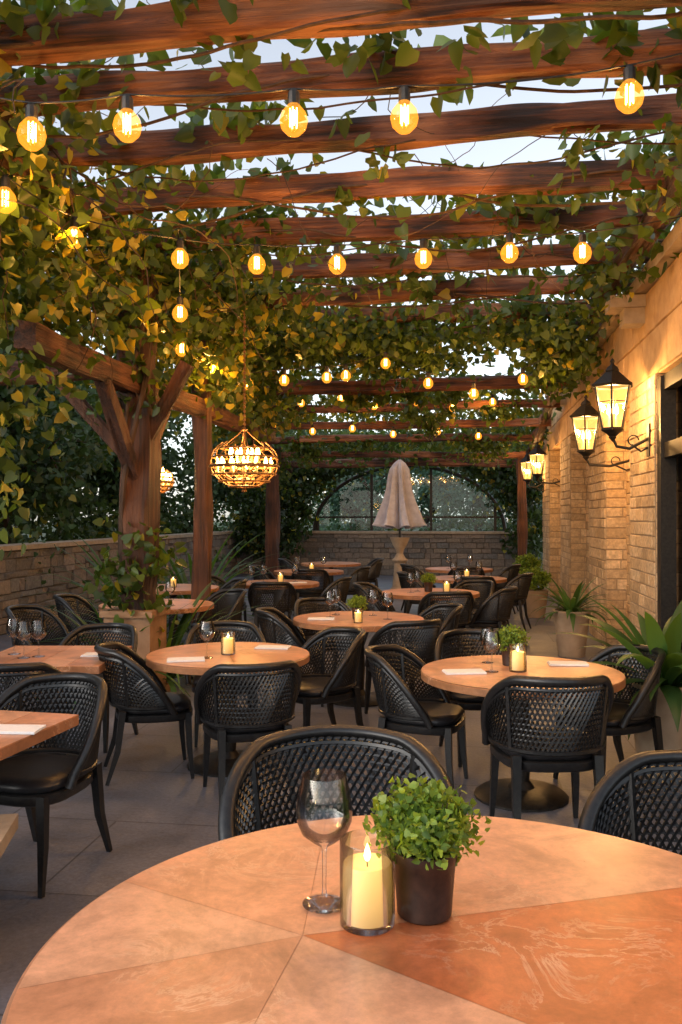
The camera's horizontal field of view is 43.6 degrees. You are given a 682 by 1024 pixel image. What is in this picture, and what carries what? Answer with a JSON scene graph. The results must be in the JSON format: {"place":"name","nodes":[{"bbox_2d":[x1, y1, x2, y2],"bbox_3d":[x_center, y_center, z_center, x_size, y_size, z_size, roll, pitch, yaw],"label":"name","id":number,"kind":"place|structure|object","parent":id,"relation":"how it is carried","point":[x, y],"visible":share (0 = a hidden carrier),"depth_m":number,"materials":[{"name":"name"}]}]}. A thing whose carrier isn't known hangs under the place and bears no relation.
{"place":"outdoors","nodes":[
{"label":"outdoors","id":0,"kind":"place"},
{"bbox_2d":[12,522,542,572],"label":"ground","id":1,"kind":"structure","parent":0,"point":[54,529],"depth_m":104.00,"materials":[{"name":"soil"}]},
{"bbox_2d":[2,349,104,528],"bbox_3d":[-9.344,-2.088,20.457,7.432,7.814,6.194,0,0,-36],"label":"broadleaf tree","id":2,"kind":"object","parent":1,"relation":"on","point":[82,508],"visible":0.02,"depth_m":20.62,"materials":[{"name":"green plant"}]},
{"bbox_2d":[0,319,118,543],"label":"broadleaf tree","id":3,"kind":"object","parent":1,"relation":"on","point":[48,474],"visible":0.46,"depth_m":15.83,"materials":[{"name":"green plant"}]},
{"bbox_2d":[27,334,183,540],"bbox_3d":[-8.927,-2.123,26.988,8.312,7.920,7.920,0,0,-5],"label":"broadleaf tree","id":4,"kind":"object","parent":1,"relation":"on","point":[112,478],"visible":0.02,"depth_m":27.60,"materials":[{"name":"green plant"}]},
{"bbox_2d":[49,379,216,539],"bbox_3d":[-5.858,-1.166,23.776,5.130,6.023,5.034,0,0,-42],"label":"broadleaf tree","id":5,"kind":"object","parent":1,"relation":"on","point":[169,458],"visible":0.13,"depth_m":23.29,"materials":[{"name":"green plant"}]},
{"bbox_2d":[166,431,306,530],"bbox_3d":[-4.252,-1.478,37.912,7.115,6.830,5.805,0,0,41],"label":"broadleaf tree","id":6,"kind":"object","parent":1,"relation":"on","point":[222,515],"visible":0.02,"depth_m":37.61,"materials":[{"name":"green plant"}]},
{"bbox_2d":[166,418,318,530],"bbox_3d":[-3.416,-1.288,29.576,6.270,6.270,6.580,0,0,42],"label":"broadleaf tree","id":7,"kind":"object","parent":1,"relation":"on","point":[222,490],"visible":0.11,"depth_m":28.75,"materials":[{"name":"green plant"}]},
{"bbox_2d":[0,483,542,609],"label":"shrub hedge","id":8,"kind":"object","parent":1,"relation":"on","point":[54,536],"visible":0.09,"depth_m":19.26,"materials":[{"name":"green plant"}]},
{"bbox_2d":[299,419,402,530],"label":"broadleaf tree","id":9,"kind":"object","parent":1,"relation":"on","point":[335,521],"visible":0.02,"depth_m":47.55,"materials":[{"name":"green plant"}]},
{"bbox_2d":[308,416,429,530],"bbox_3d":[0.849,-0.983,36.197,6.048,5.806,4.934,0,0,42],"label":"broadleaf tree","id":10,"kind":"object","parent":1,"relation":"on","point":[346,497],"visible":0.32,"depth_m":35.54,"materials":[{"name":"green plant"}]},
{"bbox_2d":[410,444,478,530],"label":"broadleaf tree","id":11,"kind":"object","parent":1,"relation":"on","point":[438,487],"visible":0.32,"depth_m":42.77,"materials":[{"name":"green plant"}]},
{"bbox_2d":[425,427,536,530],"bbox_3d":[6.221,-1.144,37.588,5.224,6.147,6.403,0,0,11],"label":"broadleaf tree","id":12,"kind":"object","parent":1,"relation":"on","point":[478,500],"visible":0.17,"depth_m":37.35,"materials":[{"name":"green plant"}]},
{"bbox_2d":[0,0,679,522],"label":"sky","id":13,"kind":"structure","parent":0,"point":[490,152],"materials":[{"name":"white"}]},
{"bbox_2d":[0,574,681,1023],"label":"patio floor","id":14,"kind":"structure","parent":0,"point":[160,804],"depth_m":4.93,"materials":[{"name":"stone"}]},
{"bbox_2d":[0,813,17,857],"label":"dining table","id":15,"kind":"object","parent":14,"relation":"on","point":[8,826],"visible":1,"depth_m":3.46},
{"bbox_2d":[0,662,72,754],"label":"wicker chair","id":16,"kind":"object","parent":14,"relation":"on","point":[7,671],"visible":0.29,"depth_m":4.87,"materials":[{"name":"wicker"}]},
{"bbox_2d":[4,604,72,689],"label":"wicker chair","id":17,"kind":"object","parent":14,"relation":"on","point":[62,631],"visible":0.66,"depth_m":8.12,"materials":[{"name":"wicker"}]},
{"bbox_2d":[0,710,78,760],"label":"square dining table","id":18,"kind":"object","parent":14,"relation":"on","point":[54,723],"visible":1,"depth_m":3.83,"materials":[{"name":"wood"}]},
{"bbox_2d":[0,724,45,734],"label":"folded napkin","id":19,"kind":"object","parent":18,"relation":"on","point":[26,729],"visible":1,"depth_m":3.69,"materials":[{"name":"fabric"}]},
{"bbox_2d":[0,672,112,897],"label":"wicker chair","id":20,"kind":"object","parent":14,"relation":"on","point":[36,782],"visible":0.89,"depth_m":4.17,"materials":[{"name":"wicker"}]},
{"bbox_2d":[0,646,131,756],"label":"square dining table","id":21,"kind":"object","parent":14,"relation":"on","point":[65,658],"visible":0.18,"depth_m":5.62,"materials":[{"name":"wood"}]},
{"bbox_2d":[53,593,103,641],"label":"wicker chair","id":22,"kind":"object","parent":14,"relation":"on","point":[64,603],"visible":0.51,"depth_m":9.21,"materials":[{"name":"wicker"}]},
{"bbox_2d":[59,623,137,752],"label":"wicker chair","id":23,"kind":"object","parent":14,"relation":"on","point":[73,637],"visible":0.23,"depth_m":6.58,"materials":[{"name":"wicker"}]},
{"bbox_2d":[2,595,203,703],"bbox_3d":[-2.177,1.458,8.323,2.096,1.364,2.252,0,0,17],"label":"yucca plant","id":24,"kind":"object","parent":14,"relation":"on","point":[101,621],"visible":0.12,"depth_m":8.06,"materials":[{"name":"green plant"}]},
{"bbox_2d":[0,531,238,634],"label":"stone garden wall","id":25,"kind":"structure","parent":14,"relation":"on","point":[16,568],"depth_m":13.77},
{"bbox_2d":[22,532,239,635],"bbox_3d":[-3.046,1.361,12.460,3.261,2.122,3.502,0,0,1],"label":"yucca plant","id":26,"kind":"object","parent":14,"relation":"on","point":[106,580],"visible":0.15,"depth_m":12.38,"materials":[{"name":"green plant"}]},
{"bbox_2d":[94,641,193,785],"bbox_3d":[-1.296,1.286,5.599,0.626,0.851,0.648,0,0,-17],"label":"wicker chair","id":27,"kind":"object","parent":14,"relation":"on","point":[153,700],"visible":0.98,"depth_m":5.38,"materials":[{"name":"wicker"}]},
{"bbox_2d":[35,580,273,695],"bbox_3d":[-1.793,1.435,8.427,2.502,1.516,2.329,0,0,39],"label":"yucca plant","id":28,"kind":"object","parent":14,"relation":"on","point":[181,629],"visible":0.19,"depth_m":8.50,"materials":[{"name":"green plant"}]},
{"bbox_2d":[98,599,213,677],"bbox_3d":[-1.950,1.352,9.043,1.196,0.752,1.196,0,0,2],"label":"round dining table","id":29,"kind":"object","parent":14,"relation":"on","point":[188,607],"visible":0.23,"depth_m":8.85,"materials":[{"name":"wood"}]},
{"bbox_2d":[156,584,218,645],"bbox_3d":[-2.200,1.363,11.193,1.196,0.752,1.196,0,0,2],"label":"round dining table","id":30,"kind":"object","parent":14,"relation":"on","point":[182,589],"visible":0.29,"depth_m":11.14,"materials":[{"name":"wood"}]},
{"bbox_2d":[84,526,295,626],"bbox_3d":[-2.318,1.342,13.559,3.494,2.274,3.753,0,0,43],"label":"yucca plant","id":31,"kind":"object","parent":14,"relation":"on","point":[182,578],"visible":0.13,"depth_m":13.33,"materials":[{"name":"green plant"}]},
{"bbox_2d":[187,588,246,642],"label":"wicker chair","id":32,"kind":"object","parent":14,"relation":"on","point":[237,606],"visible":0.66,"depth_m":9.85,"materials":[{"name":"wicker"}]},
{"bbox_2d":[184,620,265,746],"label":"wicker chair","id":33,"kind":"object","parent":14,"relation":"on","point":[246,628],"visible":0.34,"depth_m":6.71,"materials":[{"name":"wicker"}]},
{"bbox_2d":[146,642,309,776],"bbox_3d":[-0.760,1.335,5.773,1.096,0.752,1.096,0,0,-44],"label":"round dining table","id":34,"kind":"object","parent":14,"relation":"on","point":[246,653],"visible":0.61,"depth_m":5.69,"materials":[{"name":"wood"}]},
{"bbox_2d":[167,657,204,662],"bbox_3d":[-1.000,0.950,5.495,0.240,0.010,0.130,0,0,-11],"label":"folded napkin","id":35,"kind":"object","parent":34,"relation":"on","point":[185,659],"visible":1,"depth_m":5.46,"materials":[{"name":"fabric"}]},
{"bbox_2d":[221,631,234,654],"bbox_3d":[-0.760,0.884,5.745,0.098,0.149,0.098,0,0,-12],"label":"candle in glass","id":36,"kind":"object","parent":34,"relation":"on","point":[227,645],"visible":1,"depth_m":5.71,"materials":[{"name":"beige wax"}]},
{"bbox_2d":[254,645,291,649],"bbox_3d":[-0.480,0.953,6.015,0.240,0.010,0.130,0,0,9],"label":"folded napkin","id":37,"kind":"object","parent":34,"relation":"on","point":[282,647],"visible":1,"depth_m":5.97,"materials":[{"name":"fabric"}]},
{"bbox_2d":[211,575,246,621],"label":"wicker chair","id":38,"kind":"object","parent":14,"relation":"on","point":[219,580],"visible":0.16,"depth_m":12.18,"materials":[{"name":"wicker"}]},
{"bbox_2d":[211,578,247,634],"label":"wicker chair","id":39,"kind":"object","parent":14,"relation":"on","point":[236,584],"visible":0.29,"depth_m":11.35,"materials":[{"name":"wicker"}]},
{"bbox_2d":[194,660,301,804],"bbox_3d":[-0.545,1.283,5.098,0.648,0.851,0.626,0,0,-18],"label":"wicker chair","id":40,"kind":"object","parent":14,"relation":"on","point":[239,724],"visible":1,"depth_m":4.90,"materials":[{"name":"wicker"}]},
{"bbox_2d":[250,565,286,614],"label":"wicker chair","id":41,"kind":"object","parent":14,"relation":"on","point":[265,576],"visible":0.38,"depth_m":14.44,"materials":[{"name":"wicker"}]},
{"bbox_2d":[248,582,296,627],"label":"wicker chair","id":42,"kind":"object","parent":14,"relation":"on","point":[289,593],"visible":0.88,"depth_m":10.96,"materials":[{"name":"wicker"}]},
{"bbox_2d":[245,579,318,633],"bbox_3d":[-0.900,1.367,11.993,1.196,0.752,1.196,0,0,-21],"label":"round dining table","id":43,"kind":"object","parent":14,"relation":"on","point":[311,584],"visible":0.27,"depth_m":11.91,"materials":[{"name":"wood"}]},
{"bbox_2d":[255,607,323,706],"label":"wicker chair","id":44,"kind":"object","parent":14,"relation":"on","point":[290,633],"visible":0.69,"depth_m":7.54,"materials":[{"name":"wicker"}]},
{"bbox_2d":[278,558,303,579],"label":"wicker chair","id":45,"kind":"object","parent":14,"relation":"on","point":[284,563],"visible":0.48,"depth_m":16.80,"materials":[{"name":"wicker"}]},
{"bbox_2d":[274,569,343,614],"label":"round dining table","id":46,"kind":"object","parent":14,"relation":"on","point":[288,572],"visible":0.41,"depth_m":14.40,"materials":[{"name":"wood"}]},
{"bbox_2d":[290,569,329,599],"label":"wicker chair","id":47,"kind":"object","parent":14,"relation":"on","point":[315,591],"visible":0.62,"depth_m":13.67,"materials":[{"name":"wicker"}]},
{"bbox_2d":[275,627,366,759],"bbox_3d":[-0.119,1.289,6.219,0.626,0.851,0.648,0,0,-32],"label":"wicker chair","id":48,"kind":"object","parent":14,"relation":"on","point":[323,686],"visible":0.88,"depth_m":6.12,"materials":[{"name":"wicker"}]},
{"bbox_2d":[294,597,352,671],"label":"wicker chair","id":49,"kind":"object","parent":14,"relation":"on","point":[307,634],"visible":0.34,"depth_m":8.73,"materials":[{"name":"wicker"}]},
{"bbox_2d":[307,576,351,632],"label":"wicker chair","id":50,"kind":"object","parent":14,"relation":"on","point":[342,584],"visible":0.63,"depth_m":11.66,"materials":[{"name":"wicker"}]},
{"bbox_2d":[301,562,360,583],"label":"round dining table","id":51,"kind":"object","parent":14,"relation":"on","point":[330,565],"visible":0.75,"depth_m":16.80,"materials":[{"name":"wood"}]},
{"bbox_2d":[218,725,455,840],"bbox_3d":[-0.007,1.272,3.051,0.856,0.851,0.752,0,0,-7],"label":"wicker chair","id":52,"kind":"object","parent":14,"relation":"on","point":[237,811],"visible":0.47,"depth_m":3.29,"materials":[{"name":"wicker"}]},
{"bbox_2d":[0,0,681,646],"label":"climbing grapevine","id":53,"kind":"object","parent":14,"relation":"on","point":[56,274],"visible":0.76,"depth_m":7.66,"materials":[{"name":"green plant"}]},
{"bbox_2d":[0,0,681,691],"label":"timber pergola","id":54,"kind":"object","parent":14,"relation":"on","point":[126,32],"visible":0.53,"depth_m":6.60,"materials":[{"name":"brown wood"}]},
{"bbox_2d":[155,404,174,493],"bbox_3d":[-2.300,-0.796,10.604,0.468,1.199,0.468,0,0,8],"label":"iron chandelier","id":55,"kind":"object","parent":54,"relation":"hanging from","point":[166,479],"visible":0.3,"depth_m":10.54,"materials":[{"name":"brown metal"}]},
{"bbox_2d":[209,301,279,492],"bbox_3d":[-1.020,-1.336,9.007,0.748,2.275,0.748,0,0,8],"label":"iron chandelier","id":56,"kind":"object","parent":54,"relation":"hanging from","point":[222,465],"visible":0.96,"depth_m":8.90,"materials":[{"name":"brown metal"}]},
{"bbox_2d":[0,53,681,437],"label":"string lights","id":57,"kind":"object","parent":54,"relation":"attached to","point":[292,105],"visible":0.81,"depth_m":4.04,"materials":[{"name":"glass"}]},
{"bbox_2d":[1,815,681,1023],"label":"round dining table","id":58,"kind":"object","parent":14,"relation":"on","point":[546,923],"visible":0.9,"depth_m":1.85,"materials":[{"name":"ceramic"}]},
{"bbox_2d":[296,770,352,913],"bbox_3d":[-0.040,0.784,2.041,0.136,0.310,0.136,0,0,14],"label":"wine glass","id":59,"kind":"object","parent":58,"relation":"on","point":[323,904],"visible":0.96,"depth_m":2.02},
{"bbox_2d":[340,830,394,935],"bbox_3d":[0.060,0.842,1.946,0.127,0.192,0.126,0,0,14],"label":"candle in glass","id":60,"kind":"object","parent":58,"relation":"on","point":[367,892],"visible":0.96,"depth_m":1.90,"materials":[{"name":"yellow wax"}]},
{"bbox_2d":[362,773,491,925],"bbox_3d":[0.193,0.777,1.994,0.289,0.322,0.294,0,0,25],"label":"potted herb","id":61,"kind":"object","parent":58,"relation":"on","point":[427,827],"visible":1,"depth_m":1.94,"materials":[{"name":"plant"}]},
{"bbox_2d":[293,611,423,706],"bbox_3d":[0.160,1.345,7.793,1.196,0.752,1.196,0,0,23],"label":"round dining table","id":62,"kind":"object","parent":14,"relation":"on","point":[368,624],"visible":0.64,"depth_m":7.69,"materials":[{"name":"wood"}]},
{"bbox_2d":[346,595,367,619],"bbox_3d":[0.148,0.854,7.697,0.208,0.228,0.204,0,0,10],"label":"potted herb","id":63,"kind":"object","parent":62,"relation":"on","point":[356,603],"visible":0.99,"depth_m":7.66,"materials":[{"name":"plant"}]},
{"bbox_2d":[347,566,370,594],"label":"wicker chair","id":64,"kind":"object","parent":14,"relation":"on","point":[357,573],"visible":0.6,"depth_m":14.15,"materials":[{"name":"wicker"}]},
{"bbox_2d":[361,558,383,598],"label":"wicker chair","id":65,"kind":"object","parent":14,"relation":"on","point":[375,564],"visible":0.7,"depth_m":16.78,"materials":[{"name":"wicker"}]},
{"bbox_2d":[239,531,516,575],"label":"stone rear wall","id":66,"kind":"structure","parent":14,"relation":"on","point":[423,550],"depth_m":24.27,"materials":[{"name":"stone"}]},
{"bbox_2d":[313,466,506,530],"bbox_3d":[1.923,-0.417,24.410,5.550,1.917,0.095,0,0,8],"label":"arched glass screen","id":67,"kind":"object","parent":66,"relation":"on","point":[371,516],"visible":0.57,"depth_m":24.40,"materials":[{"name":"black metal"}]},
{"bbox_2d":[353,582,403,644],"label":"wicker chair","id":68,"kind":"object","parent":14,"relation":"on","point":[361,588],"visible":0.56,"depth_m":10.88,"materials":[{"name":"wicker"}]},
{"bbox_2d":[372,457,425,589],"bbox_3d":[1.244,0.299,18.023,1.132,2.950,1.129,0,0,8],"label":"closed parasol","id":69,"kind":"object","parent":14,"relation":"on","point":[399,509],"visible":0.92,"depth_m":17.84,"materials":[{"name":"fabric"}]},
{"bbox_2d":[364,618,441,713],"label":"wicker chair","id":70,"kind":"object","parent":14,"relation":"on","point":[426,655],"visible":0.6,"depth_m":6.89,"materials":[{"name":"wicker"}]},
{"bbox_2d":[364,644,467,789],"bbox_3d":[0.454,1.284,5.359,0.626,0.851,0.648,0,0,19],"label":"wicker chair","id":71,"kind":"object","parent":14,"relation":"on","point":[434,712],"visible":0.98,"depth_m":5.20,"materials":[{"name":"wicker"}]},
{"bbox_2d":[396,571,436,613],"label":"wicker chair","id":72,"kind":"object","parent":14,"relation":"on","point":[402,576],"visible":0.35,"depth_m":12.69,"materials":[{"name":"wicker"}]},
{"bbox_2d":[400,563,435,611],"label":"wicker chair","id":73,"kind":"object","parent":14,"relation":"on","point":[407,568],"visible":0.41,"depth_m":14.85,"materials":[{"name":"wicker"}]},
{"bbox_2d":[398,603,462,679],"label":"wicker chair","id":74,"kind":"object","parent":14,"relation":"on","point":[451,621],"visible":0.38,"depth_m":8.22,"materials":[{"name":"wicker"}]},
{"bbox_2d":[382,588,479,631],"bbox_3d":[1.100,1.359,10.493,1.196,0.752,1.196,0,0,-4],"label":"round dining table","id":75,"kind":"object","parent":14,"relation":"on","point":[403,594],"visible":0.41,"depth_m":10.29,"materials":[{"name":"wood"}]},
{"bbox_2d":[421,572,437,591],"bbox_3d":[1.078,0.862,10.546,0.222,0.243,0.218,0,0,-12],"label":"potted herb","id":76,"kind":"object","parent":75,"relation":"on","point":[427,579],"visible":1,"depth_m":10.50,"materials":[{"name":"plant"}]},
{"bbox_2d":[417,591,473,656],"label":"wicker chair","id":77,"kind":"object","parent":14,"relation":"on","point":[467,596],"visible":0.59,"depth_m":9.57,"materials":[{"name":"wicker"}]},
{"bbox_2d":[425,567,492,573],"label":"round dining table","id":78,"kind":"object","parent":14,"relation":"on","point":[443,570],"visible":0.28,"depth_m":14.94,"materials":[{"name":"wood"}]},
{"bbox_2d":[447,567,484,590],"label":"wicker chair","id":79,"kind":"object","parent":14,"relation":"on","point":[472,571],"visible":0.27,"depth_m":14.12,"materials":[{"name":"wicker"}]},
{"bbox_2d":[445,579,494,649],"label":"wicker chair","id":80,"kind":"object","parent":14,"relation":"on","point":[489,585],"visible":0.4,"depth_m":11.22,"materials":[{"name":"wicker"}]},
{"bbox_2d":[434,575,506,628],"bbox_3d":[1.900,1.372,12.893,1.196,0.752,1.196,0,0,-32],"label":"round dining table","id":81,"kind":"object","parent":14,"relation":"on","point":[445,578],"visible":0.18,"depth_m":12.69,"materials":[{"name":"wood"}]},
{"bbox_2d":[434,628,511,766],"bbox_3d":[0.973,1.288,6.041,0.648,0.851,0.626,0,0,-9],"label":"wicker chair","id":82,"kind":"object","parent":14,"relation":"on","point":[463,701],"visible":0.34,"depth_m":6.22,"materials":[{"name":"wicker"}]},
{"bbox_2d":[451,576,496,629],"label":"wicker chair","id":83,"kind":"object","parent":14,"relation":"on","point":[454,584],"visible":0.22,"depth_m":11.93,"materials":[{"name":"wicker"}]},
{"bbox_2d":[462,586,517,653],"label":"wicker chair","id":84,"kind":"object","parent":14,"relation":"on","point":[496,613],"visible":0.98,"depth_m":9.94,"materials":[{"name":"wicker"}]},
{"bbox_2d":[497,564,520,613],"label":"wicker chair","id":85,"kind":"object","parent":14,"relation":"on","point":[509,573],"visible":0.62,"depth_m":14.73,"materials":[{"name":"wicker"}]},
{"bbox_2d":[489,572,533,631],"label":"wicker chair","id":86,"kind":"object","parent":14,"relation":"on","point":[522,582],"visible":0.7,"depth_m":12.45,"materials":[{"name":"wicker"}]},
{"bbox_2d":[421,655,625,811],"bbox_3d":[1.080,1.331,5.123,1.196,0.752,1.196,0,0,-9],"label":"round dining table","id":87,"kind":"object","parent":14,"relation":"on","point":[539,796],"visible":0.57,"depth_m":5.05,"materials":[{"name":"wood"}]},
{"bbox_2d":[442,669,486,674],"bbox_3d":[0.730,0.948,5.065,0.241,0.010,0.130,0,0,-6],"label":"folded napkin","id":88,"kind":"object","parent":87,"relation":"on","point":[461,671],"visible":1,"depth_m":5.04,"materials":[{"name":"fabric"}]},
{"bbox_2d":[483,631,500,672],"bbox_3d":[0.900,0.834,5.096,0.106,0.242,0.106,0,0,-14],"label":"wine glass","id":89,"kind":"object","parent":87,"relation":"on","point":[496,649],"visible":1,"depth_m":5.07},
{"bbox_2d":[492,624,531,665],"bbox_3d":[1.062,0.827,5.326,0.236,0.258,0.232,0,0,-26],"label":"potted herb","id":90,"kind":"object","parent":87,"relation":"on","point":[514,635],"visible":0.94,"depth_m":5.29,"materials":[{"name":"plant"}]},
{"bbox_2d":[509,643,526,672],"bbox_3d":[1.060,0.874,5.115,0.106,0.161,0.106,0,0,22],"label":"candle in glass","id":91,"kind":"object","parent":87,"relation":"on","point":[517,661],"visible":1,"depth_m":5.08,"materials":[{"name":"yellow wax"}]},
{"bbox_2d":[547,661,588,666],"bbox_3d":[1.420,0.949,5.345,0.241,0.010,0.130,0,0,6],"label":"folded napkin","id":92,"kind":"object","parent":87,"relation":"on","point":[567,663],"visible":1,"depth_m":5.32,"materials":[{"name":"fabric"}]},
{"bbox_2d":[512,553,542,574],"bbox_3d":[3.726,1.284,16.990,0.611,0.969,0.600,0,0,8],"label":"shrub planter","id":93,"kind":"object","parent":14,"relation":"on","point":[528,561],"visible":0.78,"depth_m":16.90,"materials":[{"name":"plant"}]},
{"bbox_2d":[520,565,552,617],"bbox_3d":[3.256,1.320,14.290,0.611,0.869,0.600,0,0,8],"label":"shrub planter","id":94,"kind":"object","parent":14,"relation":"on","point":[533,601],"visible":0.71,"depth_m":14.13,"materials":[{"name":"ceramic"}]},
{"bbox_2d":[480,674,613,819],"bbox_3d":[1.081,1.254,4.442,0.687,0.902,0.664,0,0,-2],"label":"wicker chair","id":95,"kind":"object","parent":14,"relation":"on","point":[516,749],"visible":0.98,"depth_m":4.26,"materials":[{"name":"wicker"}]},
{"bbox_2d":[531,575,616,657],"bbox_3d":[2.763,1.244,10.311,1.038,0.979,1.067,0,0,8],"label":"dracaena planter","id":96,"kind":"object","parent":14,"relation":"on","point":[567,619],"visible":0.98,"depth_m":10.15,"materials":[{"name":"ceramic"}]},
{"bbox_2d":[542,373,678,673],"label":"pilasters and infill","id":97,"kind":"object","parent":14,"relation":"on","point":[600,523],"visible":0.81,"depth_m":10.92,"materials":[{"name":"brick"}]},
{"bbox_2d":[519,451,544,492],"bbox_3d":[4.219,-0.888,18.929,0.566,0.935,0.349,0,0,-9],"label":"wall lantern","id":98,"kind":"object","parent":97,"relation":"attached to","point":[526,460],"depth_m":18.87,"materials":[{"name":"black metal"}]},
{"bbox_2d":[528,441,559,485],"bbox_3d":[4.023,-0.901,16.509,0.818,0.935,0.393,0,0,8],"label":"wall lantern","id":99,"kind":"object","parent":97,"relation":"attached to","point":[537,450],"depth_m":16.49,"materials":[{"name":"black metal"}]},
{"bbox_2d":[570,395,629,470],"bbox_3d":[3.138,-0.925,10.170,0.827,0.956,0.413,0,0,8],"label":"wall lantern","id":100,"kind":"object","parent":97,"relation":"attached to","point":[585,411],"depth_m":10.15,"materials":[{"name":"black metal"}]},
{"bbox_2d":[543,253,681,452],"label":"wall","id":101,"kind":"structure","parent":97,"relation":"on","point":[651,346],"depth_m":8.73,"materials":[{"name":"stone"}]},
{"bbox_2d":[533,217,681,416],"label":"cornice","id":102,"kind":"structure","parent":101,"relation":"attached to","point":[631,314],"depth_m":8.63,"materials":[{"name":"stone"}]},
{"bbox_2d":[592,358,651,456],"bbox_3d":[2.755,-1.034,8.448,0.586,0.976,0.384,0,0,-9],"label":"wall lantern","id":103,"kind":"object","parent":97,"relation":"attached to","point":[612,378],"depth_m":8.39,"materials":[{"name":"black metal"}]},
{"bbox_2d":[657,362,681,649],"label":"terrace door","id":104,"kind":"structure","parent":97,"relation":"attached to","point":[669,447],"depth_m":7.99,"materials":[{"name":"wood"}]},
{"bbox_2d":[553,644,670,789],"bbox_3d":[1.725,1.284,5.360,0.626,0.851,0.648,0,0,-21],"label":"wicker chair","id":105,"kind":"object","parent":14,"relation":"on","point":[638,714],"visible":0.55,"depth_m":5.21,"materials":[{"name":"wicker"}]},
{"bbox_2d":[553,595,681,777],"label":"dracaena planter","id":106,"kind":"object","parent":14,"relation":"on","point":[668,639],"visible":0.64,"depth_m":5.41,"materials":[{"name":"ceramic"}]},
{"bbox_2d":[578,750,681,854],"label":"wicker chair","id":107,"kind":"object","parent":14,"relation":"on","point":[629,771],"visible":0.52,"depth_m":3.05,"materials":[{"name":"wicker"}]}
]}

